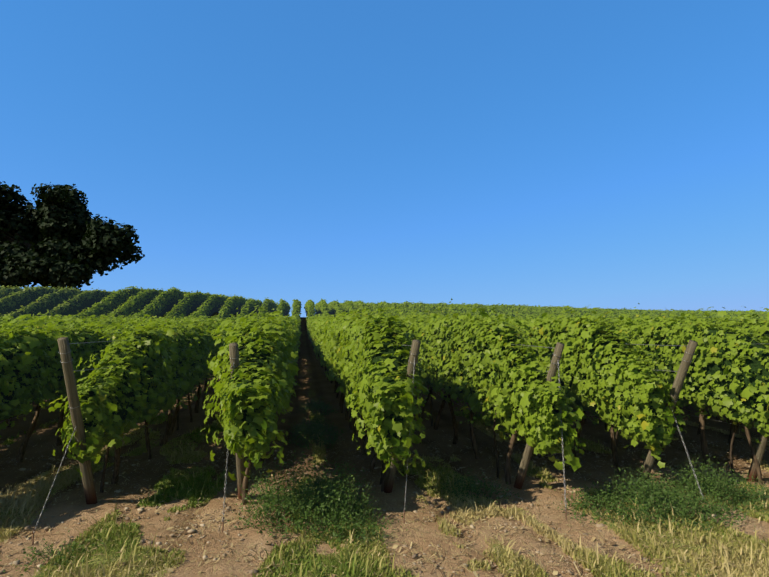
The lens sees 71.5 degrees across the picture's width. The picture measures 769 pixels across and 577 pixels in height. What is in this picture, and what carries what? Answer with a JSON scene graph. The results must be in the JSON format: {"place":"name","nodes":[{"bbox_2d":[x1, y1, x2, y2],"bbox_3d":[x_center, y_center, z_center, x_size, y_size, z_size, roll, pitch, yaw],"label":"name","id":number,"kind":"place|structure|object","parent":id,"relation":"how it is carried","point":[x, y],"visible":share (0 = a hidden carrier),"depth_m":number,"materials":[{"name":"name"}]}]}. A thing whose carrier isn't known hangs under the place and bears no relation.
{"place":"outdoors","nodes":[
{"label":"outdoors","id":0,"kind":"place"},
{"bbox_2d":[0,309,768,576],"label":"ground","id":1,"kind":"structure","parent":0,"point":[313,381],"depth_m":6.81,"materials":[{"name":"brown soil"}]},
{"bbox_2d":[0,288,109,318],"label":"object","id":2,"kind":"object","parent":1,"relation":"on","point":[76,310],"visible":0.29,"depth_m":43.93,"materials":[{"name":"green plant"}]},
{"bbox_2d":[0,284,115,317],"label":"young vines","id":3,"kind":"object","parent":2,"relation":"attached to","point":[47,289],"visible":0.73,"depth_m":43.97,"materials":[{"name":"green plant"}]},
{"bbox_2d":[0,181,144,289],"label":"tree","id":4,"kind":"object","parent":1,"relation":"on","point":[46,261],"depth_m":65.73,"materials":[{"name":"green plant"}]},
{"bbox_2d":[57,337,97,504],"bbox_3d":[-3.325,1.606,5.828,0.110,2.283,0.113,0,17,-2],"label":"end post","id":5,"kind":"object","parent":1,"relation":"on","point":[79,431],"visible":0.79,"depth_m":5.72,"materials":[{"name":"brown wood"}]},
{"bbox_2d":[34,426,75,531],"bbox_3d":[-3.244,1.847,5.282,0.010,0.868,0.814,1,-8,-10],"label":"wire","id":6,"kind":"object","parent":5,"relation":"attached to","point":[54,479],"visible":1,"depth_m":5.25,"materials":[{"name":"grey metal"}]},
{"bbox_2d":[58,339,203,407],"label":"post wires","id":7,"kind":"object","parent":5,"relation":"attached to","point":[87,369],"visible":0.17,"depth_m":6.07,"materials":[{"name":"grey metal"}]},
{"bbox_2d":[100,446,109,492],"bbox_3d":[-3.360,2.057,6.448,0.064,0.955,0.297,5,-10,-31],"label":"vine","id":8,"kind":"object","parent":1,"relation":"on","point":[103,474],"visible":0.58,"depth_m":6.49,"materials":[{"name":"brown wood"}]},
{"bbox_2d":[229,343,247,499],"bbox_3d":[-1.658,1.672,6.088,0.110,2.268,0.109,1,19,-4],"label":"end post","id":9,"kind":"object","parent":1,"relation":"on","point":[233,350],"visible":0.38,"depth_m":6.14,"materials":[{"name":"brown wood"}]},
{"bbox_2d":[222,363,234,521],"bbox_3d":[-1.597,1.536,5.477,0.023,1.548,0.311,1,-8,-8],"label":"wire","id":10,"kind":"object","parent":9,"relation":"attached to","point":[226,466],"visible":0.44,"depth_m":5.35,"materials":[{"name":"grey metal"}]},
{"bbox_2d":[0,291,761,345],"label":"vine leaves","id":11,"kind":"object","parent":1,"relation":"on","point":[95,312],"visible":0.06,"depth_m":42.63,"materials":[{"name":"green plant"}]},
{"bbox_2d":[379,461,384,484],"bbox_3d":[-0.035,2.153,6.991,0.116,0.959,0.277,1,-8,-9],"label":"vine","id":12,"kind":"object","parent":1,"relation":"on","point":[382,474],"visible":0.35,"depth_m":7.05,"materials":[{"name":"brown wood"}]},
{"bbox_2d":[0,297,768,480],"bbox_3d":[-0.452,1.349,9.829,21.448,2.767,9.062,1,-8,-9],"label":"vine leaves","id":13,"kind":"object","parent":1,"relation":"on","point":[280,370],"visible":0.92,"depth_m":7.22,"materials":[{"name":"green plant"}]},
{"bbox_2d":[0,289,768,444],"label":"vine rows","id":14,"kind":"object","parent":1,"relation":"on","point":[754,364],"visible":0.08,"depth_m":7.58,"materials":[{"name":"green plant"}]},
{"bbox_2d":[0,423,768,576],"bbox_3d":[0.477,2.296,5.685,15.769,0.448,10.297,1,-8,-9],"label":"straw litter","id":15,"kind":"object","parent":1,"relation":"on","point":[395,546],"visible":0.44,"depth_m":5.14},
{"bbox_2d":[0,395,768,576],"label":"weed","id":16,"kind":"object","parent":1,"relation":"on","point":[342,513],"depth_m":5.71,"materials":[{"name":"green plant"}]},
{"bbox_2d":[0,439,768,576],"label":"pebbles","id":17,"kind":"object","parent":1,"relation":"on","point":[26,528],"visible":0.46,"depth_m":5.99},
{"bbox_2d":[7,353,762,504],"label":"vine trunks","id":18,"kind":"object","parent":1,"relation":"on","point":[170,425],"visible":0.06,"depth_m":8.36,"materials":[{"name":"brown plant"}]},
{"bbox_2d":[383,339,420,492],"bbox_3d":[0.183,1.691,6.387,0.113,2.336,0.111,3,19,-19],"label":"end post","id":19,"kind":"object","parent":1,"relation":"on","point":[391,470],"visible":0.4,"depth_m":6.12,"materials":[{"name":"brown wood"}]},
{"bbox_2d":[404,358,414,507],"bbox_3d":[0.272,1.548,5.760,0.010,1.596,0.367,-3,-9,23],"label":"wire","id":20,"kind":"object","parent":19,"relation":"attached to","point":[408,451],"visible":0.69,"depth_m":5.65,"materials":[{"name":"grey metal"}]},
{"bbox_2d":[117,286,768,329],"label":"vine leaves","id":21,"kind":"object","parent":1,"relation":"on","point":[285,305],"visible":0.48,"depth_m":67.98,"materials":[{"name":"green plant"}]},
{"bbox_2d":[176,321,729,434],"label":"vineyard posts","id":22,"kind":"object","parent":1,"relation":"on","point":[354,427],"depth_m":11.12,"materials":[{"name":"brown wood"}]},
{"bbox_2d":[493,413,498,478],"bbox_3d":[1.528,2.178,7.315,0.058,0.956,0.296,-2,-9,14],"label":"vine","id":23,"kind":"object","parent":1,"relation":"on","point":[497,459],"visible":0.85,"depth_m":7.36,"materials":[{"name":"brown plant"}]},
{"bbox_2d":[514,342,563,488],"bbox_3d":[1.879,1.732,6.641,0.111,2.277,0.109,4,17,-24],"label":"end post","id":24,"kind":"object","parent":1,"relation":"on","point":[528,450],"visible":0.56,"depth_m":6.69,"materials":[{"name":"brown wood"}]},
{"bbox_2d":[436,344,561,423],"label":"post wires","id":25,"kind":"object","parent":24,"relation":"attached to","point":[533,346],"visible":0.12,"depth_m":6.73,"materials":[{"name":"grey metal"}]},
{"bbox_2d":[557,360,566,511],"bbox_3d":[1.978,1.588,5.956,0.021,1.582,0.566,-3,-9,17],"label":"wire","id":26,"kind":"object","parent":24,"relation":"attached to","point":[562,441],"visible":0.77,"depth_m":5.86,"materials":[{"name":"grey metal"}]},
{"bbox_2d":[615,429,621,476],"bbox_3d":[3.257,2.195,7.349,0.130,0.958,0.277,1,-8,-9],"label":"vine","id":27,"kind":"object","parent":1,"relation":"on","point":[616,452],"visible":0.54,"depth_m":7.40,"materials":[{"name":"brown wood"}]},
{"bbox_2d":[638,340,697,485],"bbox_3d":[3.550,1.741,6.809,0.114,2.328,0.112,3,18,-22],"label":"end post","id":28,"kind":"object","parent":1,"relation":"on","point":[676,388],"visible":0.44,"depth_m":6.61,"materials":[{"name":"wood"}]},
{"bbox_2d":[585,344,694,418],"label":"post wires","id":29,"kind":"object","parent":28,"relation":"attached to","point":[658,370],"visible":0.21,"depth_m":6.86,"materials":[{"name":"grey metal"}]},
{"bbox_2d":[671,410,702,497],"bbox_3d":[3.606,1.957,6.368,0.022,0.973,0.523,0,-8,-2],"label":"wire","id":30,"kind":"object","parent":28,"relation":"attached to","point":[688,455],"visible":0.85,"depth_m":6.32,"materials":[{"name":"grey metal"}]},
{"bbox_2d":[730,421,739,473],"bbox_3d":[5.084,2.247,7.698,0.109,0.959,0.277,1,-8,-9],"label":"vine","id":31,"kind":"object","parent":1,"relation":"on","point":[731,446],"visible":0.69,"depth_m":7.74,"materials":[{"name":"brown wood"}]},
{"bbox_2d":[746,423,768,481],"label":"end post","id":32,"kind":"object","parent":1,"relation":"on","point":[760,448],"visible":0.42,"depth_m":7.20,"materials":[{"name":"brown wood"}]},
{"bbox_2d":[0,410,768,576],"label":"grass","id":33,"kind":"structure","parent":0,"point":[751,554],"depth_m":5.04,"materials":[{"name":"green plant"}]},
{"bbox_2d":[0,0,768,316],"label":"sky","id":34,"kind":"structure","parent":0,"point":[612,154],"materials":[{"name":"blue"}]}
]}

